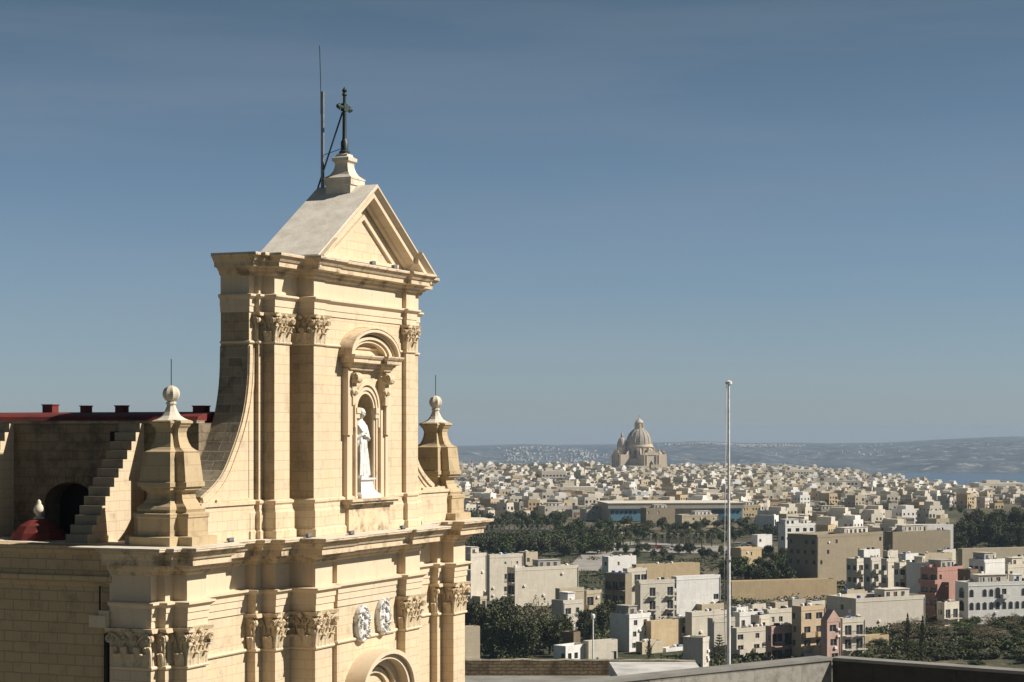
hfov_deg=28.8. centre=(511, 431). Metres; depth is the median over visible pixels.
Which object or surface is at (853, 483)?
apartment block
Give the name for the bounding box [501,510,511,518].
tree
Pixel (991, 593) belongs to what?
window
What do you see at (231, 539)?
floodlight
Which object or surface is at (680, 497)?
town house
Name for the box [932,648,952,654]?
bush
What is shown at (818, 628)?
window
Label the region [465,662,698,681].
rampart
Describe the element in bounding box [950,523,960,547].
tree
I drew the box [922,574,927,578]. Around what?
window
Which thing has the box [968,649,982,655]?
bush
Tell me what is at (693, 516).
villa
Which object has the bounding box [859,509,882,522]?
town house
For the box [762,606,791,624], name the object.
house
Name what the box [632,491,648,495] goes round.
town house
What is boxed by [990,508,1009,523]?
tree
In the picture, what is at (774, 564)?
tree
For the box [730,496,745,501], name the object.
town house
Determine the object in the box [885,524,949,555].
stone building
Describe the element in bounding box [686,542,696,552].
tree
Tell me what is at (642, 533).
tree
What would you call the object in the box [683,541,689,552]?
tree
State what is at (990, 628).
bush
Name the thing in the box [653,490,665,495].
town house
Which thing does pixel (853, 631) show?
house
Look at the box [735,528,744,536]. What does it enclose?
tree
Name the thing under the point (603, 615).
tree
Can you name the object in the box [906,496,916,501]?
town house
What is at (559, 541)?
tree
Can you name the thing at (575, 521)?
tree
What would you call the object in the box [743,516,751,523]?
palm tree
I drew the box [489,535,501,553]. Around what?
tree
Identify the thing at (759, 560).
tree
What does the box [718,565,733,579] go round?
tree
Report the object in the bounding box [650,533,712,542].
garden wall
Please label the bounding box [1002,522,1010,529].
tree
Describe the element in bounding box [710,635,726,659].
araucaria
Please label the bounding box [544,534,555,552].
tree
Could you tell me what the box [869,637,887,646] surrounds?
bush
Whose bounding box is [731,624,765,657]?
house
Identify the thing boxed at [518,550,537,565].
house
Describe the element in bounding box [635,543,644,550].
tree
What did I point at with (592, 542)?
tree
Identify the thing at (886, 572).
house
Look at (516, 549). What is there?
tree
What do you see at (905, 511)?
town house
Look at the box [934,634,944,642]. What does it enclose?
bush
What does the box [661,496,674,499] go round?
town house
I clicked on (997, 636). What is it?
bush
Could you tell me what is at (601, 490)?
town house
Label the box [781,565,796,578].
tree
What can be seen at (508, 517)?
tree
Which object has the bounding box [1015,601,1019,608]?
window
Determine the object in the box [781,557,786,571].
tree
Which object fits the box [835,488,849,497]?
town house
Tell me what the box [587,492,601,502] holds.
town house
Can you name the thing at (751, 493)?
town house
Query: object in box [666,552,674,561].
tree
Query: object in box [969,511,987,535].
tree
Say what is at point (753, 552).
farmhouse
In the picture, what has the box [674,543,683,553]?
tree
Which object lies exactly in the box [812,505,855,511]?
factory
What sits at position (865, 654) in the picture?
bush
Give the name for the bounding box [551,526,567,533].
tree
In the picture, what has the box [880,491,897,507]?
town house
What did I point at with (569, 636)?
house
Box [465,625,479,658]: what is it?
house
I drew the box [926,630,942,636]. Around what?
bush
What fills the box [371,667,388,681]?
window frame
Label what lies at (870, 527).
town house
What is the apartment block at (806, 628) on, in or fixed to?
on the ground
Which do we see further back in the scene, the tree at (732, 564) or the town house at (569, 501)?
the town house at (569, 501)
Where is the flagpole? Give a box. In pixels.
[724,380,731,664]
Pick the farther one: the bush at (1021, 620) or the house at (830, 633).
the bush at (1021, 620)
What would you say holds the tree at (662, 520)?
on the ground
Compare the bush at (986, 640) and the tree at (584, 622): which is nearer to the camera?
the bush at (986, 640)
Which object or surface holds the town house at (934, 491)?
on the ground
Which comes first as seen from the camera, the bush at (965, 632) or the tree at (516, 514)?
the bush at (965, 632)
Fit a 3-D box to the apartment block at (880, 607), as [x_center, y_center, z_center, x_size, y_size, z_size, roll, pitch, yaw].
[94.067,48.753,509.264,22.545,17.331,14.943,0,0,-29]
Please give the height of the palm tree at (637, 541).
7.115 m
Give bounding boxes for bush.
[858,652,871,657]
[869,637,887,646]
[869,644,882,648]
[877,648,898,656]
[886,640,904,646]
[888,623,915,633]
[889,621,915,630]
[889,629,903,634]
[894,657,912,660]
[897,632,915,638]
[899,627,928,637]
[903,642,926,648]
[904,653,924,658]
[909,617,926,624]
[925,627,945,633]
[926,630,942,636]
[926,641,942,646]
[928,620,947,626]
[929,615,936,623]
[929,653,957,657]
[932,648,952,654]
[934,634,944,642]
[939,642,960,647]
[940,631,957,636]
[941,624,955,631]
[950,621,959,627]
[951,625,976,631]
[952,621,973,626]
[954,647,968,652]
[956,638,968,643]
[957,629,976,635]
[959,624,983,627]
[959,640,982,648]
[960,635,972,639]
[963,659,989,663]
[964,618,979,623]
[968,630,985,638]
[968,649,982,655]
[968,651,981,658]
[970,640,998,646]
[971,625,983,636]
[975,637,996,646]
[979,620,991,627]
[981,614,995,624]
[981,626,998,633]
[981,649,1003,657]
[982,633,1005,640]
[987,623,1006,628]
[990,619,1007,629]
[992,616,1014,621]
[998,640,1021,648]
[1003,622,1019,630]
[1006,617,1021,625]
[1006,629,1023,634]
[1009,636,1023,645]
[1009,648,1023,655]
[1009,649,1023,654]
[1012,631,1023,637]
[1015,618,1023,626]
[1015,654,1023,662]
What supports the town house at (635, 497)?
on the ground
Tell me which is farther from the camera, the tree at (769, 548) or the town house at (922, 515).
the town house at (922, 515)
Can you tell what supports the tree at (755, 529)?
on the ground
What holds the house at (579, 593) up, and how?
on the ground
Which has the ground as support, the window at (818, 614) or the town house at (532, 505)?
the town house at (532, 505)
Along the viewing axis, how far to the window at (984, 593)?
521.54 m
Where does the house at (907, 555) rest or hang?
on the ground
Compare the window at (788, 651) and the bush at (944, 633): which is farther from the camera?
the bush at (944, 633)
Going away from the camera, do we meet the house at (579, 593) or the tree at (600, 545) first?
the house at (579, 593)
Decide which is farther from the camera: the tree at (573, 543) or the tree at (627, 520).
the tree at (627, 520)
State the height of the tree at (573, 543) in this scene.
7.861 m
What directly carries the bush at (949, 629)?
on the ground
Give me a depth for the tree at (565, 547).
818.25 m
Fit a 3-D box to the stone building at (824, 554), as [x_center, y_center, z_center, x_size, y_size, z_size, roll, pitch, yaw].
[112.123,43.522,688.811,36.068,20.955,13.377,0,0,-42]
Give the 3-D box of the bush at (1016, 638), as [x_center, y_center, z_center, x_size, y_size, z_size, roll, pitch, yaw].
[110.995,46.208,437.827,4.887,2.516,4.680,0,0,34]
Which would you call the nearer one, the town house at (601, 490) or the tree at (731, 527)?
the tree at (731, 527)
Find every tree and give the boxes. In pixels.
[465,537,477,545]
[465,601,485,634]
[470,509,480,516]
[470,533,481,541]
[475,537,491,552]
[475,604,512,656]
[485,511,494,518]
[485,531,495,536]
[486,538,505,553]
[487,520,498,529]
[488,595,514,613]
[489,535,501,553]
[491,604,523,651]
[495,517,509,528]
[496,539,513,553]
[497,534,515,551]
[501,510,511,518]
[501,616,541,653]
[503,513,513,523]
[509,531,522,541]
[512,516,518,524]
[512,541,520,552]
[514,510,521,518]
[514,520,525,529]
[514,538,527,550]
[515,529,535,534]
[518,511,525,519]
[524,516,535,529]
[524,539,542,551]
[524,595,551,645]
[528,510,539,520]
[528,533,550,555]
[530,531,549,535]
[532,519,543,529]
[536,614,565,653]
[540,516,553,526]
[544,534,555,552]
[546,512,557,520]
[548,529,557,534]
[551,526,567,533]
[552,535,571,555]
[553,519,563,527]
[554,541,574,556]
[555,614,574,642]
[556,529,564,534]
[557,511,565,523]
[559,511,569,523]
[564,532,577,539]
[567,524,579,530]
[567,539,576,555]
[568,528,577,533]
[572,516,584,525]
[573,539,589,554]
[574,533,593,551]
[574,609,597,639]
[577,519,584,528]
[577,528,588,536]
[588,528,603,537]
[589,536,609,553]
[591,537,608,553]
[593,519,605,530]
[593,601,611,634]
[601,527,614,539]
[602,517,615,528]
[603,534,615,552]
[605,598,622,611]
[612,522,625,532]
[612,529,621,541]
[612,533,621,542]
[615,541,621,550]
[618,536,627,544]
[619,515,632,523]
[622,524,630,535]
[622,543,629,553]
[625,531,634,544]
[631,524,644,538]
[631,539,642,547]
[632,548,640,558]
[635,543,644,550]
[638,530,646,538]
[641,520,655,528]
[641,542,652,550]
[643,524,649,531]
[650,550,657,556]
[651,533,660,545]
[656,516,666,529]
[658,548,667,556]
[660,525,668,532]
[666,528,677,536]
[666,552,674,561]
[667,535,677,547]
[671,522,681,530]
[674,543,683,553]
[675,529,683,537]
[680,530,690,542]
[681,521,692,529]
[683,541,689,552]
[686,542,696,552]
[690,520,703,531]
[695,529,703,536]
[696,536,706,546]
[697,546,707,557]
[700,517,710,526]
[703,548,713,556]
[706,532,717,545]
[708,528,717,537]
[708,551,720,558]
[710,520,723,527]
[716,531,726,542]
[717,545,723,555]
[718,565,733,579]
[719,557,739,573]
[721,516,734,526]
[721,525,735,530]
[730,529,737,541]
[730,557,746,573]
[732,566,743,578]
[735,517,748,527]
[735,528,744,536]
[738,556,750,566]
[738,568,752,579]
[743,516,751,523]
[743,564,760,572]
[745,523,752,532]
[749,525,759,534]
[750,566,771,578]
[752,556,766,565]
[759,562,773,578]
[762,524,775,533]
[762,551,767,559]
[764,544,773,554]
[766,559,779,568]
[767,551,779,559]
[767,566,781,578]
[770,554,785,562]
[776,559,785,574]
[780,548,786,556]
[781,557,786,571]
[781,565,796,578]
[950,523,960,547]
[953,530,969,549]
[954,519,971,529]
[957,521,982,547]
[960,510,974,521]
[969,507,983,519]
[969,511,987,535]
[976,516,999,547]
[983,513,1004,526]
[986,517,1003,546]
[989,530,1007,546]
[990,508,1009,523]
[1001,531,1019,546]
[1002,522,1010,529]
[1004,520,1023,540]
[1007,507,1023,525]
[1009,525,1023,546]
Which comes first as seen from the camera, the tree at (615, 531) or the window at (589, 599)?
the window at (589, 599)
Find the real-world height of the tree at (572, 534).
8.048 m
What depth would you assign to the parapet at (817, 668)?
76.62 m
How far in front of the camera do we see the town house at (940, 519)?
958.47 m
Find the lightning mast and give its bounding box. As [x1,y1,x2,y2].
[319,46,339,187]
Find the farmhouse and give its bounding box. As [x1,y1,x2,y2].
[732,546,761,565]
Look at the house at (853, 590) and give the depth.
542.17 m
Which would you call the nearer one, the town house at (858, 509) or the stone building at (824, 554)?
the stone building at (824, 554)
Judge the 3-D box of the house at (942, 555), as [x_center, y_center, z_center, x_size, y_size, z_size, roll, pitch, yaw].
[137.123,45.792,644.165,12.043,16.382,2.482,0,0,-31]
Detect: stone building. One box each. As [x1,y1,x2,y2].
[787,526,882,580]
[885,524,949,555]
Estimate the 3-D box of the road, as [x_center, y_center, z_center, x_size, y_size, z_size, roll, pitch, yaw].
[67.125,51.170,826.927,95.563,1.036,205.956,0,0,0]
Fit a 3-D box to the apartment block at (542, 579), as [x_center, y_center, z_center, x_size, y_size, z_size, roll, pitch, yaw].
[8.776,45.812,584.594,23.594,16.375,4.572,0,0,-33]
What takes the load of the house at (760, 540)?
on the ground
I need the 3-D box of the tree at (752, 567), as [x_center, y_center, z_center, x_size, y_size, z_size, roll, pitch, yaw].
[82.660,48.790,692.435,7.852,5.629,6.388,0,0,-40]
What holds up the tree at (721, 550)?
on the ground
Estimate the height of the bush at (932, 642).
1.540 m
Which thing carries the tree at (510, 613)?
on the ground
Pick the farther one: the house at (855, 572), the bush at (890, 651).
the house at (855, 572)
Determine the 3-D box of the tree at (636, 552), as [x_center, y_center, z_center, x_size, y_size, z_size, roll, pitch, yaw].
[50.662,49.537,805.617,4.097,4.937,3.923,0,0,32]
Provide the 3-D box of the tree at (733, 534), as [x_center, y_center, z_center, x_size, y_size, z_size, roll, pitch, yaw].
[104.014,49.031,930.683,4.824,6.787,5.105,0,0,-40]
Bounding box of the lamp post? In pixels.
[591,614,594,658]
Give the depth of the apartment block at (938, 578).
532.50 m
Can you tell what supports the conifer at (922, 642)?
on the ground
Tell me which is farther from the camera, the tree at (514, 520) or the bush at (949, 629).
the tree at (514, 520)
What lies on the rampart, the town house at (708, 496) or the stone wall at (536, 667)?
the stone wall at (536, 667)
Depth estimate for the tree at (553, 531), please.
925.67 m
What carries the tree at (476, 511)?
on the ground
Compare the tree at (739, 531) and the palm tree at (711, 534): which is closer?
the palm tree at (711, 534)
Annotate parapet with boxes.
[560,655,832,681]
[831,656,1023,681]
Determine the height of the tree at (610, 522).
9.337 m
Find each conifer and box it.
[645,638,654,658]
[896,613,917,655]
[911,615,932,656]
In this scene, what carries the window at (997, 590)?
in the terrace house at (992, 594)
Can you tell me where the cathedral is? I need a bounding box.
[0,153,493,681]
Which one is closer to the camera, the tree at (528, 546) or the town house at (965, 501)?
the tree at (528, 546)
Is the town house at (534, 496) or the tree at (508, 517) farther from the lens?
the town house at (534, 496)
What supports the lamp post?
on the rampart
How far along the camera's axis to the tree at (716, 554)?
801.77 m
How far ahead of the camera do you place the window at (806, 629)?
441.28 m
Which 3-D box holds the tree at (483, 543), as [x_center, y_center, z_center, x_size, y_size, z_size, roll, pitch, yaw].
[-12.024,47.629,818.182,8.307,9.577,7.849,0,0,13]
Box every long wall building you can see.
[725,578,836,600]
[957,547,1023,567]
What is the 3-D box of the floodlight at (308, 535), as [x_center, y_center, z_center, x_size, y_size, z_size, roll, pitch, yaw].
[-5.515,2.822,53.980,0.105,0.125,0.440,0,0,23]
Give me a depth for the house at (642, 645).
456.97 m
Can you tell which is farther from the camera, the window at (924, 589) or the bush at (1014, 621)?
the window at (924, 589)
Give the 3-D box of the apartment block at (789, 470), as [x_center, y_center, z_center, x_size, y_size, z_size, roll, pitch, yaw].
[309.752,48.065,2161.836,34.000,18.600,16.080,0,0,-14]
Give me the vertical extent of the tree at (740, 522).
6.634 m
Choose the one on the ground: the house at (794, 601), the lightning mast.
the house at (794, 601)
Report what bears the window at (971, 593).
in the terrace house at (992, 594)
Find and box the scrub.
[480,518,1023,666]
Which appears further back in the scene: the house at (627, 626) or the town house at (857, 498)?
the town house at (857, 498)
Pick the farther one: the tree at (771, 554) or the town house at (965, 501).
the town house at (965, 501)
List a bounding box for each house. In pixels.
[461,489,469,495]
[464,503,475,509]
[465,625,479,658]
[470,492,483,500]
[473,488,491,492]
[480,498,498,507]
[495,489,510,495]
[506,495,521,501]
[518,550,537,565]
[520,487,534,492]
[523,493,539,499]
[523,499,539,513]
[529,499,546,504]
[537,489,553,498]
[549,492,566,498]
[551,591,582,630]
[554,642,584,658]
[555,587,583,609]
[562,497,575,505]
[562,630,579,643]
[576,490,589,494]
[577,494,595,505]
[583,638,617,658]
[584,583,601,614]
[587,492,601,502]
[590,488,604,495]
[602,552,635,573]
[605,488,620,495]
[605,495,623,500]
[610,604,650,651]
[624,496,641,499]
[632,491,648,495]
[632,558,699,578]
[636,639,662,654]
[643,496,660,499]
[645,618,677,646]
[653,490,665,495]
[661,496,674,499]
[663,644,682,651]
[666,491,681,495]
[667,615,685,644]
[670,494,687,499]
[679,488,692,494]
[683,635,709,666]
[685,608,726,635]
[690,495,708,499]
[693,488,707,492]
[696,601,723,610]
[697,493,711,499]
[707,610,734,654]
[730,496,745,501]
[731,602,747,616]
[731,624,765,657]
[733,493,750,500]
[733,604,762,626]
[734,490,747,493]
[747,597,765,609]
[748,490,755,497]
[751,607,768,646]
[752,534,771,546]
[755,514,778,534]
[756,490,772,497]
[757,510,769,514]
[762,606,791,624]
[765,507,787,514]
[766,618,793,659]
[770,595,787,607]
[772,489,782,497]
[776,513,798,520]
[778,503,796,512]
[782,487,798,494]
[787,597,804,607]
[788,516,810,522]
[791,492,809,503]
[794,503,811,515]
[798,489,810,492]
[806,595,824,604]
[810,512,826,517]
[813,516,837,526]
[815,491,829,500]
[816,524,835,531]
[820,493,839,504]
[821,609,840,663]
[827,507,850,516]
[832,513,851,520]
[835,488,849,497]
[838,515,862,526]
[839,610,867,655]
[840,587,867,593]
[846,556,863,588]
[847,492,864,507]
[850,505,866,514]
[858,547,879,557]
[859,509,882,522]
[863,525,879,530]
[864,555,881,592]
[865,633,888,644]
[867,505,884,517]
[878,552,898,587]
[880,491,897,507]
[880,519,905,543]
[882,516,905,523]
[883,546,897,557]
[884,527,895,544]
[892,505,914,523]
[894,556,909,587]
[897,489,906,494]
[898,551,917,561]
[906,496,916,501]
[906,501,923,507]
[906,556,930,593]
[913,490,929,498]
[914,496,933,501]
[917,509,941,522]
[919,501,941,510]
[919,548,951,560]
[925,515,948,523]
[930,490,940,493]
[937,544,955,563]
[937,599,960,625]
[955,488,972,493]
[955,573,1023,623]
[956,494,975,508]
[958,567,978,580]
[976,497,990,507]
[979,490,990,496]
[1004,557,1023,578]
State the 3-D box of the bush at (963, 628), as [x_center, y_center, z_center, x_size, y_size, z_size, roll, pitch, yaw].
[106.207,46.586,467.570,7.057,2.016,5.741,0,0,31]
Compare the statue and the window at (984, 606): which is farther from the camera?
the window at (984, 606)
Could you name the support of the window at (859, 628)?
in the house at (853, 631)
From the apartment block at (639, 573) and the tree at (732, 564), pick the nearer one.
the apartment block at (639, 573)
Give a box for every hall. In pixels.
[597,500,743,521]
[906,524,952,548]
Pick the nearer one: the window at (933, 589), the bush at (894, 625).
the bush at (894, 625)
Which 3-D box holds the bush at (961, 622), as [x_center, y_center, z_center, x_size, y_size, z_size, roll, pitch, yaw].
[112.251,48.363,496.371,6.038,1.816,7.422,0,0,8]
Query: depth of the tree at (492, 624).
448.43 m
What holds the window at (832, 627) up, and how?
in the house at (830, 633)
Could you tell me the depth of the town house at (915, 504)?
1151.68 m
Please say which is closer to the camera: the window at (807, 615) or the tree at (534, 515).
the window at (807, 615)
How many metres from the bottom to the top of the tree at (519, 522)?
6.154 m
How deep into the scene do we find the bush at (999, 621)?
474.54 m
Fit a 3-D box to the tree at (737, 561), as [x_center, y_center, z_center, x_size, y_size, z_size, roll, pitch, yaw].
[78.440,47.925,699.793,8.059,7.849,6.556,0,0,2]
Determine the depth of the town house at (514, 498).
1273.98 m
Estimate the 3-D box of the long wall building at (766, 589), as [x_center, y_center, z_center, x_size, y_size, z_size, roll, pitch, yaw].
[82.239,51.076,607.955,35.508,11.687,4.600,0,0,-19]
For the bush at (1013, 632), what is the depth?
450.80 m
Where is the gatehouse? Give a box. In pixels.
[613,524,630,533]
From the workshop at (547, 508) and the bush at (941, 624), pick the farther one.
the workshop at (547, 508)
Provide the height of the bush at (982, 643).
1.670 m
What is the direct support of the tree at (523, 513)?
on the ground
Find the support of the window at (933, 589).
in the apartment block at (938, 578)
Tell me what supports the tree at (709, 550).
on the ground
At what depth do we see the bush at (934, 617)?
516.28 m
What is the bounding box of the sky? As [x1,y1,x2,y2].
[0,0,1023,445]
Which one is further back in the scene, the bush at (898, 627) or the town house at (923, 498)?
the town house at (923, 498)
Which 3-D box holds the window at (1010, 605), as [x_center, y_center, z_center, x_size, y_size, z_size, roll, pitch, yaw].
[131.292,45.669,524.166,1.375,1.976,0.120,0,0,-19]
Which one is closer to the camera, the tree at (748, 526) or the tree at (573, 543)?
the tree at (573, 543)
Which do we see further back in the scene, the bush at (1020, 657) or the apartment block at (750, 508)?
the apartment block at (750, 508)
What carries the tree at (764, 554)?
on the ground
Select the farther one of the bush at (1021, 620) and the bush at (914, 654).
the bush at (1021, 620)
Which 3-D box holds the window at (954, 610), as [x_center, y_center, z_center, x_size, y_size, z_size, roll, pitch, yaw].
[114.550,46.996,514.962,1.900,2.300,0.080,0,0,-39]
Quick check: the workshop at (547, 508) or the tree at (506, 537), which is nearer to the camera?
the tree at (506, 537)
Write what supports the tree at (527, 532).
on the ground
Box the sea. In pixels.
[860,472,1023,484]
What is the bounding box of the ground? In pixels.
[468,503,1023,681]
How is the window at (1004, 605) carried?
in the terrace house at (992, 594)
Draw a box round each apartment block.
[465,546,486,606]
[486,548,522,600]
[504,558,578,606]
[538,468,565,477]
[551,483,594,490]
[602,570,631,604]
[623,566,646,604]
[635,574,676,619]
[671,574,719,616]
[688,489,733,497]
[743,501,760,517]
[778,519,815,553]
[780,467,814,476]
[792,603,824,656]
[817,478,860,487]
[827,587,924,628]
[918,558,963,620]
[969,552,1004,573]
[971,480,1023,488]
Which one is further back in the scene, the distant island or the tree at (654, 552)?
the distant island
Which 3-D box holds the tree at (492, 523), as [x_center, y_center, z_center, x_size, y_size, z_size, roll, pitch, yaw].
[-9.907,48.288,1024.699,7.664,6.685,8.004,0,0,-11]
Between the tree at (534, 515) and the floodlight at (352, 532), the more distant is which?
the tree at (534, 515)
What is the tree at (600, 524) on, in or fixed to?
on the ground
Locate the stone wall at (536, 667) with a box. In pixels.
[465,658,695,675]
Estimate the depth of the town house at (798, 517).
940.60 m
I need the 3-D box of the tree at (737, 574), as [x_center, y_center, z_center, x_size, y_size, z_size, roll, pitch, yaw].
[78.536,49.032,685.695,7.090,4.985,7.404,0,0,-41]
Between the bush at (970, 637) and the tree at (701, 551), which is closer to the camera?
the bush at (970, 637)
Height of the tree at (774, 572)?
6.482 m
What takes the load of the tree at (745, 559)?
on the ground
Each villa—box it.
[640,504,674,523]
[675,511,717,527]
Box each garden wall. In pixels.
[484,525,550,532]
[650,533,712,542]
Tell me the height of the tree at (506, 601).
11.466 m
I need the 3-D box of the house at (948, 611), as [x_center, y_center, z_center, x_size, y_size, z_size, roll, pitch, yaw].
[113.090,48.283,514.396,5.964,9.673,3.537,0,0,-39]
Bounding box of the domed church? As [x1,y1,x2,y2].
[611,417,666,468]
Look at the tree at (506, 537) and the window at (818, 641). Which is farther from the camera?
the tree at (506, 537)
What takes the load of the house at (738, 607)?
on the ground
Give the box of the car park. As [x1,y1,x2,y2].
[614,546,743,553]
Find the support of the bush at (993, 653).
on the ground
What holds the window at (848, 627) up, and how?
in the house at (853, 631)
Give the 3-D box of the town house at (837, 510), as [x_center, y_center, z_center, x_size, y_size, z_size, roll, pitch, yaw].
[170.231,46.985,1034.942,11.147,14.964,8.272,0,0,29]
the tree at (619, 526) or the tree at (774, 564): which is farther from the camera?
the tree at (619, 526)
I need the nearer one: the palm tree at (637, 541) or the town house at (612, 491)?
the palm tree at (637, 541)
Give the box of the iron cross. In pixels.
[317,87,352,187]
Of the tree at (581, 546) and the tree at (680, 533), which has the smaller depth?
the tree at (581, 546)
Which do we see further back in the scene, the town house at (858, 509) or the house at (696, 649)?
the town house at (858, 509)
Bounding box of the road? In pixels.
[572,541,763,570]
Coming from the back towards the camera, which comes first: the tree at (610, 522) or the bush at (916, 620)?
the tree at (610, 522)
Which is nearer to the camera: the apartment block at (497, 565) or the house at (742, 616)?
the house at (742, 616)
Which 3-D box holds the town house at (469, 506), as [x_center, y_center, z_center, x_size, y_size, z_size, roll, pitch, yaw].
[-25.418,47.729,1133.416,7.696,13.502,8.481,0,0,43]
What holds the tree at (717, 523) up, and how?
on the ground
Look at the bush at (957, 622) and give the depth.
495.14 m
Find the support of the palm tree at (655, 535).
on the ground
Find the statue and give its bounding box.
[357,407,380,497]
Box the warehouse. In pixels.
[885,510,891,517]
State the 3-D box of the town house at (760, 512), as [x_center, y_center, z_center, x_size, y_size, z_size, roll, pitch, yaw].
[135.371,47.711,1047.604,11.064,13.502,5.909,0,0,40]
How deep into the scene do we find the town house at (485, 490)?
1385.48 m
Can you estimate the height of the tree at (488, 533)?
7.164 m
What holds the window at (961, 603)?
in the terrace house at (992, 594)
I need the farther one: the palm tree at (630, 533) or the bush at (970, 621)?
the palm tree at (630, 533)
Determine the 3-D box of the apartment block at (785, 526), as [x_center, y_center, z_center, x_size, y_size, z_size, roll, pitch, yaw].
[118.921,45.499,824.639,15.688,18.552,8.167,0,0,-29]
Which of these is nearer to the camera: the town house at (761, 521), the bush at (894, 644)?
the bush at (894, 644)
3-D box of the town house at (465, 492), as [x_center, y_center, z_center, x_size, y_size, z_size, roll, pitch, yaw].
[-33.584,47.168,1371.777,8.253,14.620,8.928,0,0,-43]
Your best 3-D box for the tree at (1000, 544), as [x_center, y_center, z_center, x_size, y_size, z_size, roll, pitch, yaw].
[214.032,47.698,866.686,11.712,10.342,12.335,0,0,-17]
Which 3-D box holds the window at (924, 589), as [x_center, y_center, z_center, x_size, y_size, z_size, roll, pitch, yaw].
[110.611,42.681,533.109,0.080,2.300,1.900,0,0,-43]
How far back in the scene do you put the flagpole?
83.95 m
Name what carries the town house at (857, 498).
on the ground
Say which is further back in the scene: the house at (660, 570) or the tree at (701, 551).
the tree at (701, 551)
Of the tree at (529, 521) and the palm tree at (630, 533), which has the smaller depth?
the palm tree at (630, 533)
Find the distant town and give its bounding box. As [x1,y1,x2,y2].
[454,461,1023,525]
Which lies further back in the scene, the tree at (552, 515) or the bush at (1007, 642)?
the tree at (552, 515)
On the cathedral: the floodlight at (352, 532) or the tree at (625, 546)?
the floodlight at (352, 532)
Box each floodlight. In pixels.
[224,537,233,542]
[303,533,311,537]
[347,530,354,534]
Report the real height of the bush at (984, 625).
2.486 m
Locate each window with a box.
[508,573,513,581]
[508,585,513,593]
[565,608,570,613]
[587,597,592,604]
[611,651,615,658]
[620,582,623,589]
[634,574,639,584]
[641,574,646,579]
[667,587,672,594]
[667,600,672,608]
[772,633,781,645]
[772,650,781,659]
[785,633,791,644]
[785,649,791,658]
[804,626,809,632]
[804,640,809,645]
[805,613,810,619]
[816,612,821,618]
[816,626,820,631]
[816,639,820,644]
[830,625,835,631]
[830,639,835,645]
[845,625,850,634]
[845,639,850,648]
[856,624,862,634]
[856,638,862,647]
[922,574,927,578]
[922,586,927,591]
[931,587,935,592]
[946,609,949,617]
[953,609,956,617]
[959,587,964,597]
[959,600,964,610]
[969,589,973,596]
[969,602,973,609]
[976,602,980,609]
[982,589,986,596]
[982,602,986,609]
[989,589,993,595]
[989,602,993,608]
[995,587,1000,597]
[995,602,999,608]
[1002,601,1006,608]
[1008,601,1012,608]
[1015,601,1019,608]
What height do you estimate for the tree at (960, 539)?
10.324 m
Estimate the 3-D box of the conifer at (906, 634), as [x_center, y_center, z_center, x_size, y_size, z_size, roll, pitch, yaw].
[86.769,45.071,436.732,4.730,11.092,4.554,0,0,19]
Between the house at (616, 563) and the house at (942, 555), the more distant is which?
the house at (616, 563)
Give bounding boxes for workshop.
[538,502,571,515]
[580,505,600,519]
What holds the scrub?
on the ground
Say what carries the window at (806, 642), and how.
in the apartment block at (806, 628)
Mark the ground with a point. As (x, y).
(1012, 661)
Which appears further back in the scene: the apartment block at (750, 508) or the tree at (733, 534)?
the apartment block at (750, 508)
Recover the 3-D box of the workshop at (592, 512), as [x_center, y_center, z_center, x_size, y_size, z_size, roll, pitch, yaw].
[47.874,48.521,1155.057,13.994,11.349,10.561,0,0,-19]
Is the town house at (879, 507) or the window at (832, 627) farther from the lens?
the town house at (879, 507)
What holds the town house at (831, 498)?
on the ground
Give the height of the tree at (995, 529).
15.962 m
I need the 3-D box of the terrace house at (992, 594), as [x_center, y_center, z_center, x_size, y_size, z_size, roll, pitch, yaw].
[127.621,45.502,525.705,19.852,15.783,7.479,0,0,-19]
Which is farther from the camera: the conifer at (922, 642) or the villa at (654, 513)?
the villa at (654, 513)
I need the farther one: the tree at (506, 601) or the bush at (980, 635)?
the tree at (506, 601)
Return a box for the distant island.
[456,436,1023,472]
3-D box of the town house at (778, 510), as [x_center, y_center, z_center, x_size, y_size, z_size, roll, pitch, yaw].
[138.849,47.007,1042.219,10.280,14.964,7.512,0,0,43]
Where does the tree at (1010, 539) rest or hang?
on the ground
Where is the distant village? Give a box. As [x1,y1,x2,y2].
[496,437,1021,462]
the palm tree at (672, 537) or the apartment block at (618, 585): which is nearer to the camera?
the apartment block at (618, 585)
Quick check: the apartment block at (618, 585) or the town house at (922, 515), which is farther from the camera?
the town house at (922, 515)
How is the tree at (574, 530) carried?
on the ground
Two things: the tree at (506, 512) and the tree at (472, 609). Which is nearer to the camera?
the tree at (472, 609)
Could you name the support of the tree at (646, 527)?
on the ground
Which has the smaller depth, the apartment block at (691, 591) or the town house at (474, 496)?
the apartment block at (691, 591)
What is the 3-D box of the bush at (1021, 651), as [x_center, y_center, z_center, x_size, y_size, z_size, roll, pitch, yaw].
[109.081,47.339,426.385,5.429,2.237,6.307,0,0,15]

